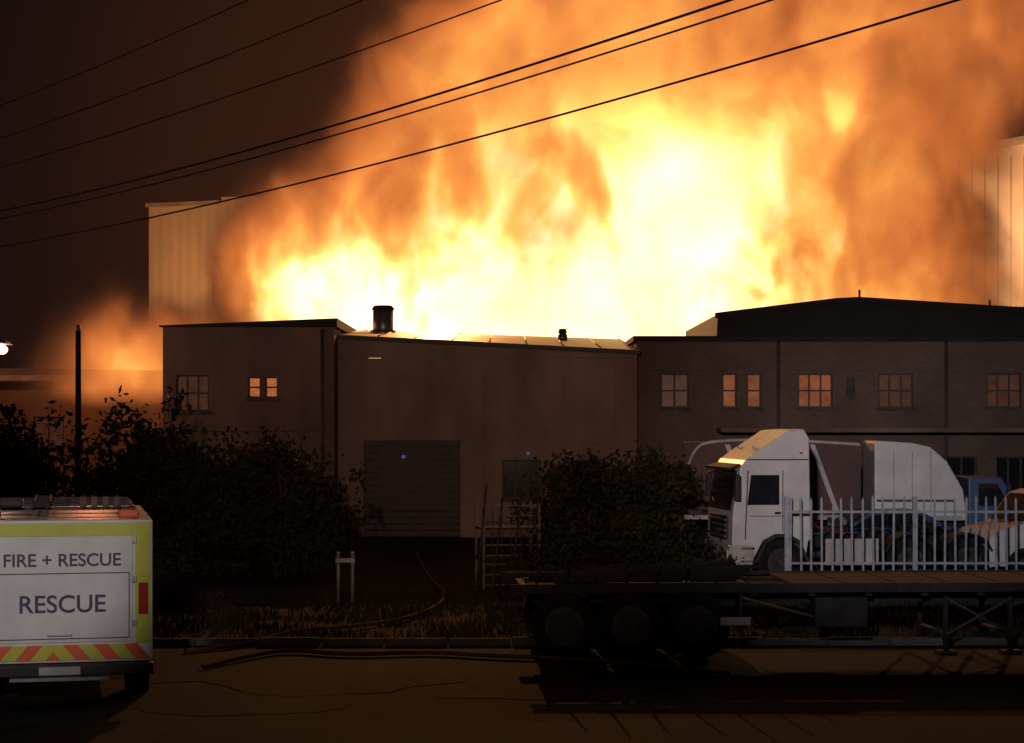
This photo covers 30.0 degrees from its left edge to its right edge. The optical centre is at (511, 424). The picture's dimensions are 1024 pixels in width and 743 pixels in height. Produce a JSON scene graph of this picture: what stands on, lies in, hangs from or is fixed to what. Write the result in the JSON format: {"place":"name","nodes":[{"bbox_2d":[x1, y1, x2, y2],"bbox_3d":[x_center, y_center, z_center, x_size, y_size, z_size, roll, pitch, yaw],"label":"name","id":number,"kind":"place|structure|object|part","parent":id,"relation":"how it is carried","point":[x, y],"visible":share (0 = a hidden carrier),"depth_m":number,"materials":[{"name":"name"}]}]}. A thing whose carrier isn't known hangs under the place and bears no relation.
{"place":"outdoors","nodes":[
{"label":"outdoors","id":0,"kind":"place"},
{"bbox_2d":[145,193,419,369],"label":"warehouse","id":1,"kind":"structure","parent":0,"point":[351,260],"depth_m":100.00,"materials":[{"name":"metal"}]},
{"bbox_2d":[0,646,1023,742],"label":"road","id":2,"kind":"structure","parent":0,"point":[860,694],"depth_m":23.76,"materials":[{"name":"grey asphalt"}]},
{"bbox_2d":[0,494,153,690],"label":"fire rescue vehicle","id":3,"kind":"object","parent":2,"relation":"on","point":[76,579],"visible":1,"depth_m":24.04,"materials":[{"name":"white paint"}]},
{"bbox_3d":[-5.677,2.080,23.986,1.800,1.320,0.022,0,0,-13],"label":"rear door","id":4,"kind":"part","parent":3,"relation":"part of","materials":[{"name":"white paint"}]},
{"bbox_2d":[0,660,1023,742],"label":"road patches","id":5,"kind":"object","parent":2,"relation":"on","point":[270,690],"visible":0.82,"depth_m":25.23,"materials":[{"name":"grey asphalt"}]},
{"bbox_2d":[502,556,1023,658],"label":"flatbed trailer","id":6,"kind":"object","parent":2,"relation":"on","point":[630,611],"visible":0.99,"depth_m":28.69,"materials":[{"name":"paint"}]},
{"bbox_2d":[0,0,1023,369],"label":"sky","id":7,"kind":"structure","parent":0,"point":[663,211],"materials":[{"name":"orange"}]},
{"bbox_2d":[153,517,1023,645],"bbox_3d":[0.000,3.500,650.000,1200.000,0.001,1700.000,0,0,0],"label":"ground","id":8,"kind":"structure","parent":0,"point":[392,563],"depth_m":40.74,"materials":[{"name":"soil"}]},
{"bbox_2d":[0,340,11,353],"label":"street lamp","id":9,"kind":"object","parent":8,"relation":"on","point":[3,348],"visible":1,"depth_m":54.58,"materials":[{"name":"white glass"}]},
{"bbox_2d":[0,400,82,503],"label":"tree","id":10,"kind":"object","parent":8,"relation":"on","point":[16,464],"visible":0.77,"depth_m":48.70,"materials":[{"name":"green plant"}]},
{"bbox_2d":[75,325,81,496],"bbox_3d":[-11.350,0.450,50.000,0.175,6.100,0.180,0,0,0],"label":"timber post","id":11,"kind":"object","parent":8,"relation":"on","point":[77,374],"visible":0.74,"depth_m":49.94,"materials":[{"name":"brown wood"}]},
{"bbox_2d":[0,368,162,510],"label":"outbuilding","id":12,"kind":"structure","parent":8,"relation":"on","point":[31,393],"depth_m":75.00,"materials":[{"name":"metal"}]},
{"bbox_2d":[35,418,62,445],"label":"window glass","id":13,"kind":"structure","parent":12,"relation":"in","point":[42,429],"depth_m":75.15,"materials":[{"name":"brown glass"}]},
{"bbox_2d":[50,377,269,566],"bbox_3d":[-8.505,1.174,47.095,5.536,4.708,3.660,0,0,0],"label":"tree","id":14,"kind":"object","parent":8,"relation":"on","point":[173,481],"visible":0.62,"depth_m":46.63,"materials":[{"name":"green plant"}]},
{"bbox_2d":[0,470,359,580],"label":"hedge","id":15,"kind":"object","parent":8,"relation":"on","point":[235,533],"visible":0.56,"depth_m":43.43,"materials":[{"name":"green plant"}]},
{"bbox_2d":[159,318,357,539],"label":"office block","id":16,"kind":"structure","parent":8,"relation":"on","point":[252,378],"depth_m":58.00,"materials":[{"name":"concrete"}]},
{"bbox_2d":[178,377,207,408],"bbox_3d":[-9.700,-0.950,58.175,1.000,1.100,0.050,0,0,0],"label":"window glass","id":17,"kind":"structure","parent":16,"relation":"in","point":[182,381],"depth_m":58.15,"materials":[{"name":"brown glass"}]},
{"bbox_2d":[250,378,259,395],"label":"window glass","id":18,"kind":"structure","parent":16,"relation":"in","point":[254,382],"depth_m":58.15,"materials":[{"name":"orange glass"}]},
{"bbox_2d":[267,378,276,395],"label":"window glass","id":19,"kind":"structure","parent":16,"relation":"in","point":[271,382],"depth_m":58.15,"materials":[{"name":"orange glass"}]},
{"bbox_2d":[203,425,383,571],"bbox_3d":[-5.197,1.779,46.153,4.233,3.517,2.956,0,0,0],"label":"tree","id":20,"kind":"object","parent":8,"relation":"on","point":[283,475],"visible":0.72,"depth_m":45.62,"materials":[{"name":"green plant"}]},
{"bbox_2d":[335,552,354,602],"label":"barrier posts","id":21,"kind":"object","parent":8,"relation":"on","point":[339,560],"visible":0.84,"depth_m":37.37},
{"bbox_2d":[184,550,729,674],"bbox_3d":[-0.999,3.429,39.239,8.040,0.127,25.526,0,0,0],"label":"fire hose","id":22,"kind":"object","parent":8,"relation":"on","point":[491,655],"visible":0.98,"depth_m":28.74,"materials":[{"name":"fabric"}]},
{"bbox_2d":[338,329,639,537],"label":"factory shed","id":23,"kind":"structure","parent":8,"relation":"on","point":[497,409],"depth_m":59.20,"materials":[{"name":"metal"}]},
{"bbox_2d":[370,305,395,332],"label":"roof stack","id":24,"kind":"object","parent":23,"relation":"on","point":[382,318],"visible":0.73,"depth_m":65.69,"materials":[{"name":"metal"}]},
{"bbox_2d":[378,446,459,504],"bbox_3d":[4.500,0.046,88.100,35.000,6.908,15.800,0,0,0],"label":"shutter slats","id":25,"kind":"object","parent":23,"relation":"attached to","point":[418,478],"depth_m":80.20,"materials":[{"name":"metal"}]},
{"bbox_2d":[504,461,538,496],"bbox_3d":[0.300,1.700,59.375,1.200,1.200,0.050,0,0,0],"label":"window glass","id":26,"kind":"structure","parent":23,"relation":"in","point":[521,466],"depth_m":59.35,"materials":[{"name":"black glass"}]},
{"bbox_2d":[558,329,566,340],"bbox_3d":[1.720,-2.925,65.000,0.328,0.650,0.336,0,0,0],"label":"roof vent","id":27,"kind":"object","parent":23,"relation":"on","point":[562,335],"visible":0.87,"depth_m":64.87,"materials":[{"name":"metal"}]},
{"bbox_2d":[153,637,1023,645],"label":"kerb","id":28,"kind":"structure","parent":8,"relation":"on","point":[730,641],"depth_m":30.21,"materials":[{"name":"concrete"}]},
{"bbox_2d":[636,342,1023,535],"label":"front wall","id":29,"kind":"structure","parent":8,"relation":"on","point":[702,420],"depth_m":60.00,"materials":[{"name":"brown brick"}]},
{"bbox_2d":[662,375,686,405],"bbox_3d":[5.110,-1.060,60.175,0.880,1.080,0.050,0,0,0],"label":"window glass","id":30,"kind":"object","parent":29,"relation":"attached to","point":[668,384],"visible":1,"depth_m":60.15,"materials":[{"name":"glass"}]},
{"bbox_2d":[662,406,686,407],"bbox_3d":[5.110,-0.547,60.119,0.874,0.050,0.050,0,0,0],"label":"window transom","id":31,"kind":"object","parent":29,"relation":"attached to","point":[673,406],"depth_m":60.09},
{"bbox_2d":[659,408,690,410],"bbox_3d":[5.110,-0.473,59.964,1.000,0.086,0.068,0,0,0],"label":"window sill","id":32,"kind":"structure","parent":29,"relation":"attached to","point":[674,409],"depth_m":59.93,"materials":[{"name":"concrete"}]},
{"bbox_2d":[722,374,723,407],"bbox_3d":[6.627,-1.060,60.117,0.050,1.074,0.055,0,0,0],"label":"window mullion","id":33,"kind":"structure","parent":29,"relation":"attached to","point":[722,390],"depth_m":60.09},
{"bbox_2d":[724,375,734,405],"bbox_3d":[6.830,-1.060,60.175,0.460,1.080,0.050,0,0,0],"label":"window glass","id":34,"kind":"object","parent":29,"relation":"attached to","point":[729,384],"visible":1,"depth_m":60.15,"materials":[{"name":"orange glass"}]},
{"bbox_2d":[720,408,738,410],"bbox_3d":[6.830,-0.473,59.964,0.580,0.086,0.068,0,0,0],"label":"window sill","id":35,"kind":"structure","parent":29,"relation":"attached to","point":[729,409],"depth_m":59.93,"materials":[{"name":"concrete"}]},
{"bbox_2d":[748,375,758,405],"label":"window glass","id":36,"kind":"object","parent":29,"relation":"attached to","point":[753,384],"visible":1,"depth_m":60.15,"materials":[{"name":"orange glass"}]},
{"bbox_2d":[745,408,763,410],"bbox_3d":[7.600,-0.473,59.964,0.580,0.086,0.068,0,0,0],"label":"window sill","id":37,"kind":"structure","parent":29,"relation":"attached to","point":[754,409],"depth_m":59.93,"materials":[{"name":"concrete"}]},
{"bbox_2d":[759,374,760,407],"bbox_3d":[7.803,-1.060,60.117,0.050,1.074,0.055,0,0,0],"label":"window mullion","id":38,"kind":"structure","parent":29,"relation":"attached to","point":[759,390],"depth_m":60.09},
{"bbox_2d":[777,341,779,427],"bbox_3d":[8.350,0.400,59.930,0.097,6.000,0.100,0,0,0],"label":"downpipe","id":39,"kind":"object","parent":29,"relation":"attached to","point":[778,384],"visible":0.34,"depth_m":59.89,"materials":[{"name":"black metal"}]},
{"bbox_2d":[808,374,809,407],"bbox_3d":[9.343,-1.060,60.117,0.050,1.074,0.055,0,0,0],"label":"window mullion","id":40,"kind":"structure","parent":29,"relation":"attached to","point":[808,390],"depth_m":60.09},
{"bbox_2d":[799,375,829,405],"bbox_3d":[9.525,-1.060,60.175,1.090,1.080,0.050,0,0,0],"label":"window glass","id":41,"kind":"object","parent":29,"relation":"attached to","point":[814,385],"visible":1,"depth_m":60.15,"materials":[{"name":"orange glass"}]},
{"bbox_2d":[799,406,830,407],"bbox_3d":[9.525,-0.547,60.119,1.084,0.050,0.050,0,0,0],"label":"window transom","id":42,"kind":"object","parent":29,"relation":"attached to","point":[815,406],"depth_m":60.09,"materials":[{"name":"black metal"}]},
{"bbox_2d":[796,408,834,410],"bbox_3d":[9.525,-0.473,59.964,1.210,0.086,0.068,0,0,0],"label":"window sill","id":43,"kind":"structure","parent":29,"relation":"attached to","point":[815,409],"depth_m":59.93,"materials":[{"name":"concrete"}]},
{"bbox_2d":[624,336,1023,344],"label":"flat roof","id":44,"kind":"structure","parent":29,"relation":"on","point":[632,340],"depth_m":59.85,"materials":[{"name":"black metal"}]},
{"bbox_2d":[637,365,1023,369],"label":"lintel band","id":45,"kind":"object","parent":29,"relation":"attached to","point":[828,367],"visible":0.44,"depth_m":59.93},
{"bbox_2d":[830,374,831,407],"bbox_3d":[10.043,-1.060,60.117,0.050,1.074,0.055,0,0,0],"label":"window mullion","id":46,"kind":"structure","parent":29,"relation":"attached to","point":[831,390],"depth_m":60.09},
{"bbox_2d":[847,376,854,398],"bbox_3d":[10.625,-1.150,59.940,0.250,0.700,0.080,0,0,0],"label":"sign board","id":47,"kind":"object","parent":29,"relation":"attached to","point":[850,387],"visible":1,"depth_m":59.90,"materials":[{"name":"metal"}]},
{"bbox_2d":[716,428,1023,432],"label":"canopy","id":48,"kind":"object","parent":29,"relation":"attached to","point":[888,430],"visible":1,"depth_m":58.60,"materials":[{"name":"black metal"}]},
{"bbox_2d":[888,374,889,407],"bbox_3d":[11.867,-1.060,60.117,0.050,1.074,0.055,0,0,0],"label":"window mullion","id":49,"kind":"structure","parent":29,"relation":"attached to","point":[889,390],"depth_m":60.09},
{"bbox_2d":[879,375,910,405],"bbox_3d":[12.050,-1.060,60.175,1.100,1.080,0.050,0,0,0],"label":"window glass","id":50,"kind":"object","parent":29,"relation":"attached to","point":[894,385],"visible":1,"depth_m":60.15,"materials":[{"name":"brown glass"}]},
{"bbox_2d":[879,406,910,407],"bbox_3d":[12.050,-0.547,60.119,1.094,0.050,0.050,0,0,0],"label":"window transom","id":51,"kind":"object","parent":29,"relation":"attached to","point":[894,406],"depth_m":60.09,"materials":[{"name":"black metal"}]},
{"bbox_2d":[876,408,915,410],"bbox_3d":[12.050,-0.473,59.964,1.220,0.086,0.068,0,0,0],"label":"window sill","id":52,"kind":"structure","parent":29,"relation":"attached to","point":[895,409],"depth_m":59.93,"materials":[{"name":"concrete"}]},
{"bbox_2d":[900,374,901,407],"bbox_3d":[12.233,-1.060,60.117,0.050,1.074,0.055,0,0,0],"label":"window mullion","id":53,"kind":"structure","parent":29,"relation":"attached to","point":[900,390],"depth_m":60.09},
{"bbox_2d":[911,374,912,407],"bbox_3d":[12.573,-1.060,60.117,0.050,1.074,0.055,0,0,0],"label":"window mullion","id":54,"kind":"structure","parent":29,"relation":"attached to","point":[911,390],"depth_m":60.09},
{"bbox_2d":[944,341,947,462],"bbox_3d":[13.600,0.400,59.880,0.097,6.000,0.100,0,0,0],"label":"downpipe","id":55,"kind":"object","parent":29,"relation":"attached to","point":[946,398],"visible":0.66,"depth_m":59.85,"materials":[{"name":"black metal"}]},
{"bbox_2d":[941,456,974,457],"bbox_3d":[13.900,1.027,60.119,1.394,0.050,0.050,0,0,0],"label":"window transom","id":56,"kind":"object","parent":29,"relation":"attached to","point":[959,456],"depth_m":60.09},
{"bbox_2d":[943,458,973,474],"bbox_3d":[13.900,1.800,60.175,1.400,1.600,0.050,0,0,0],"label":"window glass","id":57,"kind":"object","parent":29,"relation":"attached to","point":[967,465],"visible":0.21,"depth_m":60.15,"materials":[{"name":"black glass"}]},
{"bbox_2d":[960,456,961,474],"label":"window mullion","id":58,"kind":"structure","parent":29,"relation":"attached to","point":[961,465],"depth_m":60.09},
{"bbox_2d":[974,456,975,474],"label":"window mullion","id":59,"kind":"structure","parent":29,"relation":"attached to","point":[975,465],"depth_m":60.09},
{"bbox_2d":[996,374,997,407],"bbox_3d":[15.267,-1.060,60.117,0.050,1.074,0.055,0,0,0],"label":"window mullion","id":60,"kind":"structure","parent":29,"relation":"attached to","point":[997,390],"depth_m":60.09},
{"bbox_2d":[987,375,1018,405],"bbox_3d":[15.450,-1.060,60.175,1.100,1.080,0.050,0,0,0],"label":"window glass","id":61,"kind":"object","parent":29,"relation":"attached to","point":[1002,385],"visible":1,"depth_m":60.15,"materials":[{"name":"brown glass"}]},
{"bbox_2d":[987,406,1018,407],"bbox_3d":[15.450,-0.547,60.119,1.094,0.050,0.050,0,0,0],"label":"window transom","id":62,"kind":"object","parent":29,"relation":"attached to","point":[1002,406],"depth_m":60.09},
{"bbox_2d":[985,408,1023,410],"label":"window sill","id":63,"kind":"structure","parent":29,"relation":"attached to","point":[1004,409],"depth_m":59.93,"materials":[{"name":"concrete"}]},
{"bbox_2d":[1007,456,1008,483],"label":"window mullion","id":64,"kind":"structure","parent":29,"relation":"attached to","point":[1007,469],"depth_m":60.09},
{"bbox_2d":[1008,374,1009,407],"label":"window mullion","id":65,"kind":"structure","parent":29,"relation":"attached to","point":[1008,390],"depth_m":60.09},
{"bbox_2d":[997,458,1023,490],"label":"window glass","id":66,"kind":"object","parent":29,"relation":"attached to","point":[1014,472],"visible":0.33,"depth_m":60.15,"materials":[{"name":"black glass"}]},
{"bbox_2d":[997,456,1023,457],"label":"window transom","id":67,"kind":"object","parent":29,"relation":"attached to","point":[1009,456],"depth_m":60.09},
{"bbox_2d":[1019,374,1020,407],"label":"window mullion","id":68,"kind":"structure","parent":29,"relation":"attached to","point":[1019,390],"depth_m":60.09},
{"bbox_2d":[1020,456,1021,487],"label":"window mullion","id":69,"kind":"structure","parent":29,"relation":"attached to","point":[1020,471],"depth_m":60.09},
{"bbox_3d":[-18.600,-1.600,59.985,2.400,10.200,0.370,0,0,0],"label":"utility pole","id":70,"kind":"object","parent":8,"relation":"on","visible":0},
{"bbox_2d":[0,0,960,247],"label":"overhead cables","id":71,"kind":"object","parent":70,"relation":"attached to","point":[645,40],"visible":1,"depth_m":34.35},
{"bbox_2d":[153,584,1023,643],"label":"grass","id":72,"kind":"structure","parent":0,"point":[237,618],"depth_m":34.24,"materials":[{"name":"green plant"}]},
{"bbox_2d":[661,374,661,407],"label":"window mullion","id":73,"kind":"structure","parent":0,"point":[661,390],"depth_m":60.09},
{"bbox_2d":[674,374,674,407],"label":"window mullion","id":74,"kind":"structure","parent":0,"point":[674,390],"depth_m":60.09},
{"bbox_2d":[687,374,687,407],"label":"window mullion","id":75,"kind":"structure","parent":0,"point":[687,390],"depth_m":60.09},
{"bbox_2d":[463,536,1004,595],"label":"yard pavement","id":76,"kind":"structure","parent":0,"point":[470,584],"depth_m":46.97,"materials":[{"name":"concrete"}]},
{"bbox_2d":[475,478,542,590],"bbox_3d":[-0.144,2.321,40.916,1.548,2.369,1.275,0,0,-11],"label":"stacked stillage","id":77,"kind":"object","parent":76,"relation":"on","point":[492,556],"visible":0.83,"depth_m":40.59,"materials":[{"name":"paint"}]},
{"bbox_2d":[508,439,705,557],"bbox_3d":[2.220,1.924,43.944,4.688,3.168,2.914,0,0,0],"label":"bush","id":78,"kind":"object","parent":76,"relation":"on","point":[639,487],"visible":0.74,"depth_m":43.53,"materials":[{"name":"green plant"}]},
{"bbox_2d":[494,497,743,589],"bbox_3d":[1.984,2.557,40.784,5.302,2.022,3.317,0,0,-15],"label":"shrub","id":79,"kind":"object","parent":76,"relation":"on","point":[603,546],"visible":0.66,"depth_m":40.32,"materials":[{"name":"green plant"}]},
{"bbox_2d":[683,438,860,556],"bbox_3d":[6.530,1.922,48.716,4.444,3.156,2.525,0,0,4],"label":"curtain trailer","id":80,"kind":"object","parent":76,"relation":"on","point":[835,469],"visible":0.34,"depth_m":47.45,"materials":[{"name":"fabric"}]},
{"bbox_2d":[705,429,992,570],"bbox_3d":[7.627,1.802,42.969,6.260,3.397,2.940,0,0,-7],"label":"semi truck","id":81,"kind":"object","parent":76,"relation":"on","point":[759,476],"visible":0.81,"depth_m":41.61,"materials":[{"name":"white paint"}]},
{"bbox_3d":[5.457,1.425,41.488,0.710,0.650,0.012,0,0,-7],"label":"side window","id":82,"kind":"part","parent":81,"relation":"part of","materials":[{"name":"black glass"}]},
{"bbox_2d":[803,508,959,570],"bbox_3d":[8.700,2.796,46.484,4.376,1.488,2.160,0,0,-5],"label":"parked car","id":83,"kind":"object","parent":76,"relation":"on","point":[857,522],"visible":0.08,"depth_m":45.65,"materials":[{"name":"blue paint"}]},
{"bbox_2d":[784,495,1023,570],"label":"palisade fence","id":84,"kind":"object","parent":76,"relation":"on","point":[788,562],"visible":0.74,"depth_m":40.90,"materials":[{"name":"grey metal"}]},
{"bbox_2d":[862,440,1011,527],"bbox_3d":[10.721,1.951,47.872,3.950,3.098,2.430,0,0,3],"label":"box truck","id":85,"kind":"object","parent":76,"relation":"on","point":[896,471],"visible":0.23,"depth_m":46.82,"materials":[{"name":"white paint"}]},
{"bbox_3d":[11.818,1.725,46.842,0.750,0.550,0.011,0,0,3],"label":"side window","id":86,"kind":"part","parent":85,"relation":"part of","materials":[{"name":"black glass"}]},
{"bbox_2d":[958,488,1023,569],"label":"parked van","id":87,"kind":"object","parent":76,"relation":"on","point":[1017,494],"visible":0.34,"depth_m":42.35,"materials":[{"name":"white paint"}]},
{"bbox_2d":[735,374,735,407],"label":"window mullion","id":88,"kind":"structure","parent":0,"point":[735,390],"depth_m":60.09},
{"bbox_2d":[747,374,747,407],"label":"window mullion","id":89,"kind":"structure","parent":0,"point":[747,390],"depth_m":60.09},
{"bbox_2d":[798,374,798,407],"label":"window mullion","id":90,"kind":"structure","parent":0,"point":[798,390],"depth_m":60.09},
{"bbox_2d":[820,374,820,407],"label":"window mullion","id":91,"kind":"structure","parent":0,"point":[820,390],"depth_m":60.09},
{"bbox_2d":[686,303,1023,335],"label":"roof","id":92,"kind":"structure","parent":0,"point":[856,319],"depth_m":65.00,"materials":[{"name":"black metal"}]},
{"bbox_2d":[715,297,1023,317],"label":"fascia","id":93,"kind":"structure","parent":92,"relation":"attached to","point":[873,301],"depth_m":64.85,"materials":[{"name":"black metal"}]},
{"bbox_2d":[878,374,878,407],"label":"window mullion","id":94,"kind":"structure","parent":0,"point":[878,390],"depth_m":60.09},
{"bbox_2d":[853,136,1023,306],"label":"bay warehouse","id":95,"kind":"structure","parent":0,"point":[950,229],"depth_m":100.42,"materials":[{"name":"metal"}]}
]}

